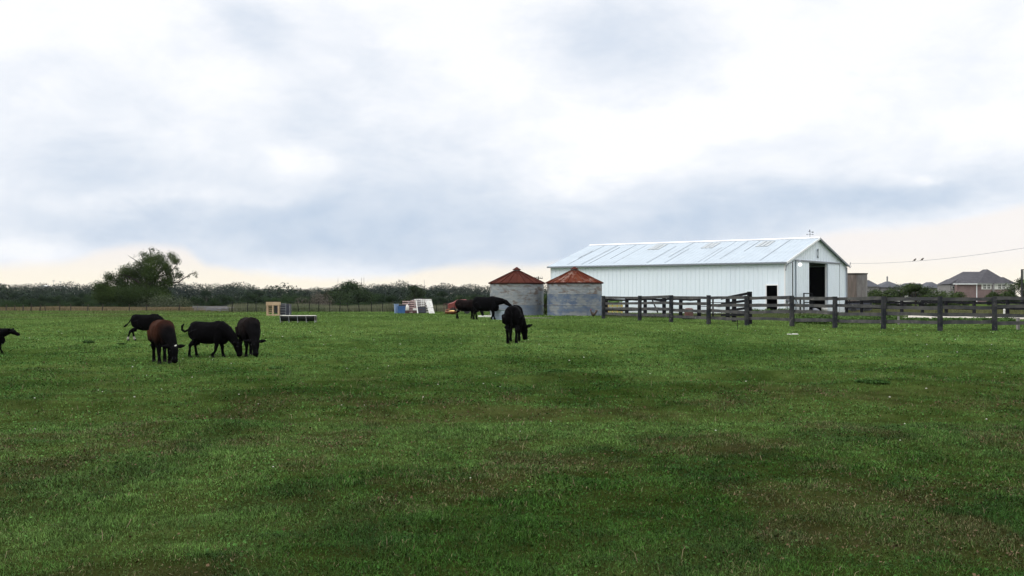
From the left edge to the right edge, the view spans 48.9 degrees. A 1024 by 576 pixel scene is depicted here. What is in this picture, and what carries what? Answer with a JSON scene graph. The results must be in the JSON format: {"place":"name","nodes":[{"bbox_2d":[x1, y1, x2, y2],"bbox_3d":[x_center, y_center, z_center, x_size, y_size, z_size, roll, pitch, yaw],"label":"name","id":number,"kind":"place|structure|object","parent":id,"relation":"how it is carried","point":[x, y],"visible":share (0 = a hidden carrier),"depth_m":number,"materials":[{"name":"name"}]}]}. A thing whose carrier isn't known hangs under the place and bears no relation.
{"place":"outdoors","nodes":[
{"label":"outdoors","id":0,"kind":"place"},
{"bbox_2d":[0,306,227,310],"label":"dry grass","id":1,"kind":"structure","parent":0,"point":[51,308],"depth_m":122.75,"materials":[{"name":"plant"}]},
{"bbox_2d":[0,297,1023,575],"bbox_3d":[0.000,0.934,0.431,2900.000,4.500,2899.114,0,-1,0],"label":"ground","id":2,"kind":"structure","parent":0,"point":[814,495],"depth_m":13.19,"materials":[{"name":"green plant"}]},
{"bbox_2d":[0,328,19,353],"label":"black calf","id":3,"kind":"object","parent":2,"relation":"on","point":[4,332],"visible":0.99,"depth_m":32.55},
{"bbox_2d":[0,300,19,305],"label":"tree","id":4,"kind":"object","parent":2,"relation":"on","point":[9,303],"visible":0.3,"depth_m":237.35,"materials":[{"name":"green plant"}]},
{"bbox_2d":[6,293,20,302],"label":"tree","id":5,"kind":"object","parent":2,"relation":"on","point":[15,295],"visible":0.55,"depth_m":335.85,"materials":[{"name":"green plant"}]},
{"bbox_2d":[8,303,30,306],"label":"tree","id":6,"kind":"object","parent":2,"relation":"on","point":[20,305],"visible":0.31,"depth_m":180.50,"materials":[{"name":"green plant"}]},
{"bbox_2d":[23,298,36,306],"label":"tree","id":7,"kind":"object","parent":2,"relation":"on","point":[29,302],"visible":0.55,"depth_m":262.31,"materials":[{"name":"green plant"}]},
{"bbox_2d":[35,295,45,306],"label":"tree","id":8,"kind":"object","parent":2,"relation":"on","point":[41,298],"visible":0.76,"depth_m":245.02,"materials":[{"name":"green plant"}]},
{"bbox_2d":[44,296,56,306],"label":"tree","id":9,"kind":"object","parent":2,"relation":"on","point":[49,300],"visible":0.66,"depth_m":343.39,"materials":[{"name":"green plant"}]},
{"bbox_2d":[52,295,66,305],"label":"tree","id":10,"kind":"object","parent":2,"relation":"on","point":[60,298],"visible":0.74,"depth_m":345.14,"materials":[{"name":"green plant"}]},
{"bbox_2d":[55,301,74,306],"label":"tree","id":11,"kind":"object","parent":2,"relation":"on","point":[63,303],"visible":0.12,"depth_m":252.04,"materials":[{"name":"green plant"}]},
{"bbox_2d":[71,300,82,306],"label":"tree","id":12,"kind":"object","parent":2,"relation":"on","point":[78,303],"visible":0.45,"depth_m":181.61,"materials":[{"name":"green plant"}]},
{"bbox_2d":[78,291,84,303],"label":"tree","id":13,"kind":"object","parent":2,"relation":"on","point":[81,294],"visible":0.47,"depth_m":333.77,"materials":[{"name":"green plant"}]},
{"bbox_2d":[84,301,97,306],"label":"tree","id":14,"kind":"object","parent":2,"relation":"on","point":[91,304],"visible":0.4,"depth_m":246.25,"materials":[{"name":"green plant"}]},
{"bbox_2d":[0,304,197,310],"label":"wire fence","id":15,"kind":"object","parent":2,"relation":"on","point":[129,308],"visible":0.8,"depth_m":120.77,"materials":[{"name":"grey metal"}]},
{"bbox_2d":[113,303,132,306],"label":"tree","id":16,"kind":"object","parent":2,"relation":"on","point":[116,305],"visible":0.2,"depth_m":185.98,"materials":[{"name":"green plant"}]},
{"bbox_2d":[123,314,163,340],"bbox_3d":[-13.123,1.422,40.597,1.689,0.990,0.556,0,-1,-14],"label":"black cow","id":17,"kind":"object","parent":2,"relation":"on","point":[140,322],"visible":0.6,"depth_m":40.37},
{"bbox_2d":[89,247,198,306],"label":"tree","id":18,"kind":"object","parent":2,"relation":"on","point":[140,287],"visible":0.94,"depth_m":176.45,"materials":[{"name":"green plant"}]},
{"bbox_2d":[133,292,196,307],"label":"grey bush","id":19,"kind":"object","parent":2,"relation":"on","point":[167,300],"visible":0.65,"depth_m":149.35,"materials":[{"name":"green plant"}]},
{"bbox_2d":[147,319,184,363],"bbox_3d":[-8.669,1.345,28.158,0.645,1.122,1.654,0,-1,-32],"label":"brown cow","id":20,"kind":"object","parent":2,"relation":"on","point":[161,333],"visible":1,"depth_m":27.80},
{"bbox_2d":[187,297,200,305],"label":"tree","id":21,"kind":"object","parent":2,"relation":"on","point":[192,300],"visible":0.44,"depth_m":243.33,"materials":[{"name":"green plant"}]},
{"bbox_2d":[199,289,211,304],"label":"tree","id":22,"kind":"object","parent":2,"relation":"on","point":[205,293],"visible":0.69,"depth_m":340.35,"materials":[{"name":"green plant"}]},
{"bbox_2d":[181,321,241,357],"bbox_3d":[-8.275,1.420,30.979,1.771,1.043,0.586,0,-1,8],"label":"black cow","id":23,"kind":"object","parent":2,"relation":"on","point":[218,333],"visible":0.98,"depth_m":30.80},
{"bbox_2d":[192,306,233,311],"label":"panel heap","id":24,"kind":"object","parent":2,"relation":"on","point":[210,309],"visible":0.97,"depth_m":112.93,"materials":[{"name":"grey metal"}]},
{"bbox_2d":[208,297,223,306],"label":"tree","id":25,"kind":"object","parent":2,"relation":"on","point":[213,301],"visible":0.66,"depth_m":181.56,"materials":[{"name":"green plant"}]},
{"bbox_2d":[216,294,234,304],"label":"tree","id":26,"kind":"object","parent":2,"relation":"on","point":[225,297],"visible":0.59,"depth_m":313.75,"materials":[{"name":"green plant"}]},
{"bbox_2d":[240,292,258,303],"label":"tree","id":27,"kind":"object","parent":2,"relation":"on","point":[248,297],"visible":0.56,"depth_m":338.38,"materials":[{"name":"green plant"}]},
{"bbox_2d":[235,317,265,356],"bbox_3d":[-7.258,1.361,31.229,0.630,1.122,1.664,0,-1,-24],"label":"black cow","id":28,"kind":"object","parent":2,"relation":"on","point":[247,330],"visible":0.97,"depth_m":30.88},
{"bbox_2d":[252,290,263,303],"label":"tree","id":29,"kind":"object","parent":2,"relation":"on","point":[259,292],"visible":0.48,"depth_m":342.12,"materials":[{"name":"green plant"}]},
{"bbox_2d":[259,296,281,305],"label":"tree","id":30,"kind":"object","parent":2,"relation":"on","point":[273,299],"visible":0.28,"depth_m":255.79,"materials":[{"name":"green plant"}]},
{"bbox_2d":[0,279,546,305],"bbox_3d":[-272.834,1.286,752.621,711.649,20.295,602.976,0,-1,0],"label":"wood","id":31,"kind":"object","parent":2,"relation":"on","point":[397,291],"visible":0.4,"depth_m":835.91,"materials":[{"name":"green plant"}]},
{"bbox_2d":[266,302,280,315],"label":"timber feeder","id":32,"kind":"object","parent":2,"relation":"on","point":[275,309],"visible":0.99,"depth_m":85.72,"materials":[{"name":"beige wood"}]},
{"bbox_2d":[268,366,281,368],"bbox_3d":[-5.508,1.850,26.201,0.340,0.112,0.296,0,-1,0],"label":"weed clump","id":33,"kind":"object","parent":2,"relation":"on","point":[275,367],"visible":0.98,"depth_m":26.13,"materials":[{"name":"green plant"}]},
{"bbox_2d":[280,304,290,314],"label":"slatted crate","id":34,"kind":"object","parent":2,"relation":"on","point":[285,309],"visible":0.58,"depth_m":86.68,"materials":[{"name":"white plastic"}]},
{"bbox_2d":[280,293,302,304],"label":"tree","id":35,"kind":"object","parent":2,"relation":"on","point":[285,298],"visible":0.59,"depth_m":328.99,"materials":[{"name":"green plant"}]},
{"bbox_2d":[280,315,316,322],"bbox_3d":[-11.467,1.679,60.486,1.918,0.421,0.558,0,-1,2],"label":"feed bunk","id":36,"kind":"object","parent":2,"relation":"on","point":[298,318],"visible":0.88,"depth_m":60.27,"materials":[{"name":"black plastic"}]},
{"bbox_2d":[296,296,309,304],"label":"tree","id":37,"kind":"object","parent":2,"relation":"on","point":[307,298],"visible":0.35,"depth_m":331.02,"materials":[{"name":"green plant"}]},
{"bbox_2d":[296,290,334,306],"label":"grey bush","id":38,"kind":"object","parent":2,"relation":"on","point":[321,301],"visible":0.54,"depth_m":170.68,"materials":[{"name":"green plant"}]},
{"bbox_2d":[232,301,446,311],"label":"wire fence","id":39,"kind":"object","parent":2,"relation":"on","point":[247,308],"visible":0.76,"depth_m":110.78,"materials":[{"name":"grey metal"}]},
{"bbox_2d":[325,279,373,302],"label":"oak tree","id":40,"kind":"object","parent":2,"relation":"on","point":[349,286],"visible":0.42,"depth_m":234.12,"materials":[{"name":"green plant"}]},
{"bbox_2d":[331,287,372,304],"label":"oak tree","id":41,"kind":"object","parent":2,"relation":"on","point":[363,296],"visible":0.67,"depth_m":223.53,"materials":[{"name":"green plant"}]},
{"bbox_2d":[227,302,488,311],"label":"tall grass","id":42,"kind":"structure","parent":2,"relation":"on","point":[323,308],"depth_m":112.67,"materials":[{"name":"green plant"}]},
{"bbox_2d":[368,293,382,304],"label":"tree","id":43,"kind":"object","parent":2,"relation":"on","point":[375,296],"visible":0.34,"depth_m":322.10,"materials":[{"name":"green plant"}]},
{"bbox_2d":[376,298,385,302],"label":"tree","id":44,"kind":"object","parent":2,"relation":"on","point":[381,300],"visible":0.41,"depth_m":249.92,"materials":[{"name":"green plant"}]},
{"bbox_2d":[378,294,391,304],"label":"tree","id":45,"kind":"object","parent":2,"relation":"on","point":[384,296],"visible":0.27,"depth_m":323.01,"materials":[{"name":"green plant"}]},
{"bbox_2d":[385,295,396,304],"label":"tree","id":46,"kind":"object","parent":2,"relation":"on","point":[391,297],"visible":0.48,"depth_m":197.45,"materials":[{"name":"green plant"}]},
{"bbox_2d":[394,304,398,312],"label":"pale blue bin","id":47,"kind":"object","parent":2,"relation":"on","point":[395,308],"visible":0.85,"depth_m":99.95,"materials":[{"name":"blue plastic"}]},
{"bbox_2d":[397,305,405,312],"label":"blue bin","id":48,"kind":"object","parent":2,"relation":"on","point":[401,308],"visible":0.86,"depth_m":99.71,"materials":[{"name":"plastic"}]},
{"bbox_2d":[410,300,415,312],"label":"pallet","id":49,"kind":"object","parent":2,"relation":"on","point":[413,303],"visible":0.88,"depth_m":100.38,"materials":[{"name":"white wood"}]},
{"bbox_2d":[405,284,425,302],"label":"round tree","id":50,"kind":"object","parent":2,"relation":"on","point":[417,293],"visible":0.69,"depth_m":259.65,"materials":[{"name":"green plant"}]},
{"bbox_2d":[406,299,428,311],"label":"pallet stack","id":51,"kind":"object","parent":2,"relation":"on","point":[417,304],"visible":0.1,"depth_m":101.65,"materials":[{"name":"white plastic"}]},
{"bbox_2d":[418,307,425,312],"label":"cabinet","id":52,"kind":"object","parent":2,"relation":"on","point":[421,309],"visible":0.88,"depth_m":99.64,"materials":[{"name":"black plastic"}]},
{"bbox_2d":[425,301,432,306],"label":"white sheet","id":53,"kind":"object","parent":52,"relation":"on","point":[429,304],"visible":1,"depth_m":99.81,"materials":[{"name":"paint"}]},
{"bbox_2d":[421,299,431,312],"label":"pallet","id":54,"kind":"object","parent":2,"relation":"on","point":[426,306],"visible":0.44,"depth_m":100.91,"materials":[{"name":"white paint"}]},
{"bbox_2d":[433,296,444,305],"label":"tree","id":55,"kind":"object","parent":2,"relation":"on","point":[440,299],"visible":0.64,"depth_m":258.67,"materials":[{"name":"green plant"}]},
{"bbox_2d":[435,290,448,304],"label":"tree","id":56,"kind":"object","parent":2,"relation":"on","point":[440,293],"visible":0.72,"depth_m":314.42,"materials":[{"name":"green plant"}]},
{"bbox_2d":[445,309,454,313],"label":"feed pan","id":57,"kind":"object","parent":2,"relation":"on","point":[450,312],"visible":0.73,"depth_m":93.61,"materials":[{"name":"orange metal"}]},
{"bbox_2d":[448,299,469,313],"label":"red wagon","id":58,"kind":"object","parent":2,"relation":"on","point":[451,305],"visible":0.3,"depth_m":96.49,"materials":[{"name":"paint"}]},
{"bbox_2d":[454,294,472,300],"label":"tree","id":59,"kind":"object","parent":2,"relation":"on","point":[458,297],"visible":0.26,"depth_m":327.18,"materials":[{"name":"green plant"}]},
{"bbox_2d":[455,299,483,318],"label":"black cow","id":60,"kind":"object","parent":2,"relation":"on","point":[463,305],"visible":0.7,"depth_m":72.24},
{"bbox_2d":[472,296,511,319],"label":"black cow","id":61,"kind":"object","parent":2,"relation":"on","point":[491,303],"visible":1,"depth_m":69.21},
{"bbox_2d":[491,309,504,319],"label":"stock tank","id":62,"kind":"object","parent":2,"relation":"on","point":[499,313],"visible":0.23,"depth_m":69.65,"materials":[{"name":"metal"}]},
{"bbox_2d":[34,329,991,477],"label":"clover heads","id":63,"kind":"object","parent":2,"relation":"on","point":[539,344],"visible":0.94,"depth_m":25.96,"materials":[{"name":"white plant"}]},
{"bbox_2d":[488,267,544,314],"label":"grain bin","id":64,"kind":"object","parent":2,"relation":"on","point":[521,289],"visible":0.73,"depth_m":88.25,"materials":[{"name":"metal"}]},
{"bbox_2d":[502,305,532,343],"bbox_3d":[0.152,1.270,39.771,0.827,1.347,1.961,0,-1,16],"label":"black cow","id":65,"kind":"object","parent":2,"relation":"on","point":[513,317],"visible":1,"depth_m":39.01},
{"bbox_2d":[543,296,546,313],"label":"shrub","id":66,"kind":"object","parent":2,"relation":"on","point":[545,305],"visible":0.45,"depth_m":93.21,"materials":[{"name":"green plant"}]},
{"bbox_2d":[542,369,569,372],"bbox_3d":[0.972,1.729,23.412,0.511,0.092,0.695,0,-1,-34],"label":"weed clump","id":67,"kind":"object","parent":2,"relation":"on","point":[557,370],"visible":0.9,"depth_m":23.33,"materials":[{"name":"green plant"}]},
{"bbox_2d":[545,266,603,315],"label":"grain bin","id":68,"kind":"object","parent":2,"relation":"on","point":[574,290],"visible":0.94,"depth_m":86.24,"materials":[{"name":"grey metal"}]},
{"bbox_2d":[608,301,622,312],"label":"slatted crate","id":69,"kind":"object","parent":2,"relation":"on","point":[615,306],"visible":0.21,"depth_m":82.47,"materials":[{"name":"beige wood"}]},
{"bbox_2d":[605,298,700,317],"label":"fence","id":70,"kind":"object","parent":2,"relation":"on","point":[663,306],"visible":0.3,"depth_m":76.74,"materials":[{"name":"brown wood"}]},
{"bbox_2d":[646,298,666,312],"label":"leaning plank","id":71,"kind":"object","parent":70,"relation":"on","point":[655,299],"visible":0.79,"depth_m":75.64,"materials":[{"name":"grey wood"}]},
{"bbox_2d":[682,308,692,318],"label":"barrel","id":72,"kind":"object","parent":2,"relation":"on","point":[688,313],"visible":0.38,"depth_m":70.74,"materials":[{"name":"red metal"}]},
{"bbox_2d":[547,237,850,313],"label":"barn","id":73,"kind":"structure","parent":2,"relation":"on","point":[762,267],"depth_m":102.04,"materials":[{"name":"paint"}]},
{"bbox_2d":[796,261,808,309],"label":"sliding door","id":74,"kind":"structure","parent":73,"relation":"in","point":[802,272],"depth_m":97.97,"materials":[{"name":"paint"}]},
{"bbox_2d":[827,264,839,311],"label":"sliding door","id":75,"kind":"structure","parent":73,"relation":"in","point":[833,270],"depth_m":104.19,"materials":[{"name":"paint"}]},
{"bbox_2d":[699,299,724,316],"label":"pipe gate","id":76,"kind":"structure","parent":2,"relation":"on","point":[713,302],"depth_m":72.92,"materials":[{"name":"grey metal"}]},
{"bbox_2d":[721,292,751,323],"bbox_3d":[12.452,1.170,62.432,0.390,1.880,9.118,0,-1,2],"label":"cattle chute","id":77,"kind":"object","parent":2,"relation":"on","point":[749,294],"visible":0.34,"depth_m":61.68,"materials":[{"name":"grey wood"}]},
{"bbox_2d":[605,312,907,317],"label":"yard grass","id":78,"kind":"structure","parent":2,"relation":"on","point":[780,315],"depth_m":78.86,"materials":[{"name":"green plant"}]},
{"bbox_2d":[752,308,788,313],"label":"weed row","id":79,"kind":"object","parent":2,"relation":"on","point":[768,309],"visible":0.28,"depth_m":91.65,"materials":[{"name":"green plant"}]},
{"bbox_2d":[803,293,812,313],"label":"pipe gate","id":80,"kind":"structure","parent":2,"relation":"on","point":[804,302],"depth_m":97.00,"materials":[{"name":"grey metal"}]},
{"bbox_2d":[602,295,1023,330],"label":"board fence","id":81,"kind":"object","parent":2,"relation":"on","point":[883,321],"visible":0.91,"depth_m":52.33,"materials":[{"name":"brown wood"}]},
{"bbox_2d":[794,313,897,323],"bbox_3d":[17.138,1.577,57.995,6.226,0.626,2.030,0,-1,-4],"label":"weed row","id":82,"kind":"object","parent":2,"relation":"on","point":[890,317],"visible":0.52,"depth_m":57.46,"materials":[{"name":"green plant"}]},
{"bbox_2d":[847,273,867,300],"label":"board shed","id":83,"kind":"structure","parent":2,"relation":"on","point":[856,284],"depth_m":118.22,"materials":[{"name":"brown wood"}]},
{"bbox_2d":[844,300,871,311],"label":"stock trailer","id":84,"kind":"object","parent":2,"relation":"on","point":[856,309],"visible":0.2,"depth_m":100.39,"materials":[{"name":"metal"}]},
{"bbox_2d":[852,379,890,384],"bbox_3d":[6.628,1.721,20.700,0.509,0.090,0.721,0,-1,-30],"label":"weed clump","id":85,"kind":"object","parent":2,"relation":"on","point":[872,381],"visible":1,"depth_m":20.57,"materials":[{"name":"green plant"}]},
{"bbox_2d":[867,287,889,304],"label":"tree","id":86,"kind":"object","parent":2,"relation":"on","point":[875,292],"visible":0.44,"depth_m":149.11,"materials":[{"name":"green plant"}]},
{"bbox_2d":[885,288,911,305],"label":"tree","id":87,"kind":"object","parent":2,"relation":"on","point":[894,296],"visible":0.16,"depth_m":150.30,"materials":[{"name":"green plant"}]},
{"bbox_2d":[883,282,931,305],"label":"tree","id":88,"kind":"object","parent":2,"relation":"on","point":[903,293],"visible":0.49,"depth_m":150.04,"materials":[{"name":"green plant"}]},
{"bbox_2d":[899,294,928,305],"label":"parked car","id":89,"kind":"object","parent":2,"relation":"on","point":[912,300],"visible":0.23,"depth_m":149.09,"materials":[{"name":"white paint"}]},
{"bbox_2d":[903,282,931,305],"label":"tree","id":90,"kind":"object","parent":2,"relation":"on","point":[912,287],"visible":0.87,"depth_m":147.61,"materials":[{"name":"green plant"}]},
{"bbox_2d":[845,297,1023,313],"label":"board fence","id":91,"kind":"object","parent":2,"relation":"on","point":[973,303],"visible":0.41,"depth_m":81.99,"materials":[{"name":"brown wood"}]},
{"bbox_2d":[848,309,1023,315],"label":"roadside grass","id":92,"kind":"structure","parent":2,"relation":"on","point":[999,311],"depth_m":101.53,"materials":[{"name":"green plant"}]},
{"bbox_2d":[917,286,955,305],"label":"tree","id":93,"kind":"object","parent":2,"relation":"on","point":[933,294],"visible":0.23,"depth_m":148.73,"materials":[{"name":"green plant"}]},
{"bbox_2d":[930,290,959,305],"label":"tree","id":94,"kind":"object","parent":2,"relation":"on","point":[947,296],"visible":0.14,"depth_m":158.67,"materials":[{"name":"green plant"}]},
{"bbox_2d":[896,317,1015,323],"bbox_3d":[23.451,1.726,59.988,6.901,0.410,2.420,0,-1,0],"label":"weed row","id":95,"kind":"object","parent":2,"relation":"on","point":[1002,319],"visible":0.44,"depth_m":59.58,"materials":[{"name":"green plant"}]},
{"bbox_2d":[949,292,971,305],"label":"tree","id":96,"kind":"object","parent":2,"relation":"on","point":[959,295],"visible":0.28,"depth_m":164.71,"materials":[{"name":"green plant"}]},
{"bbox_2d":[984,291,998,305],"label":"tree","id":97,"kind":"object","parent":2,"relation":"on","point":[991,293],"visible":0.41,"depth_m":164.84,"materials":[{"name":"green plant"}]},
{"bbox_2d":[996,277,1023,304],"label":"tree","id":98,"kind":"object","parent":2,"relation":"on","point":[1017,287],"visible":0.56,"depth_m":150.10,"materials":[{"name":"green plant"}]},
{"bbox_2d":[1021,269,1023,304],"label":"sign frame","id":99,"kind":"object","parent":2,"relation":"on","point":[1022,276],"visible":0.85,"depth_m":119.95,"materials":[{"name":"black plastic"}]},
{"bbox_2d":[0,0,1023,296],"label":"sky","id":100,"kind":"structure","parent":0,"point":[306,144],"materials":[{"name":"white"}]},
{"bbox_2d":[867,280,880,292],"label":"house","id":101,"kind":"structure","parent":0,"point":[871,285],"depth_m":345.52,"materials":[{"name":"grey"}]},
{"bbox_2d":[878,276,902,295],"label":"house","id":102,"kind":"structure","parent":0,"point":[885,285],"depth_m":351.15,"materials":[{"name":"grey"}]},
{"bbox_2d":[918,282,936,295],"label":"house","id":103,"kind":"structure","parent":0,"point":[932,285],"depth_m":341.58,"materials":[{"name":"grey"}]},
{"bbox_2d":[903,315,1023,318],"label":"gravel drive","id":104,"kind":"structure","parent":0,"point":[954,317],"depth_m":75.20,"materials":[{"name":"gravel"}]},
{"bbox_2d":[936,269,1013,301],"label":"brick house","id":105,"kind":"structure","parent":0,"point":[981,283],"depth_m":262.25,"materials":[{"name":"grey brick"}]},
{"bbox_2d":[981,284,991,288],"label":"window","id":106,"kind":"structure","parent":105,"relation":"in","point":[983,286],"depth_m":261.93,"materials":[{"name":"white paint"}]},
{"bbox_2d":[994,284,1009,288],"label":"window","id":107,"kind":"structure","parent":105,"relation":"in","point":[996,286],"depth_m":261.93,"materials":[{"name":"white paint"}]},
{"bbox_3d":[35.697,-0.980,62.012,0.307,6.130,0.307,0,-1,0],"label":"utility pole","id":108,"kind":"object","parent":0,"visible":0},
{"bbox_2d":[850,248,1021,263],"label":"service wire","id":109,"kind":"object","parent":108,"relation":"attached to","point":[933,259],"visible":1,"depth_m":89.63,"materials":[{"name":"grey"}]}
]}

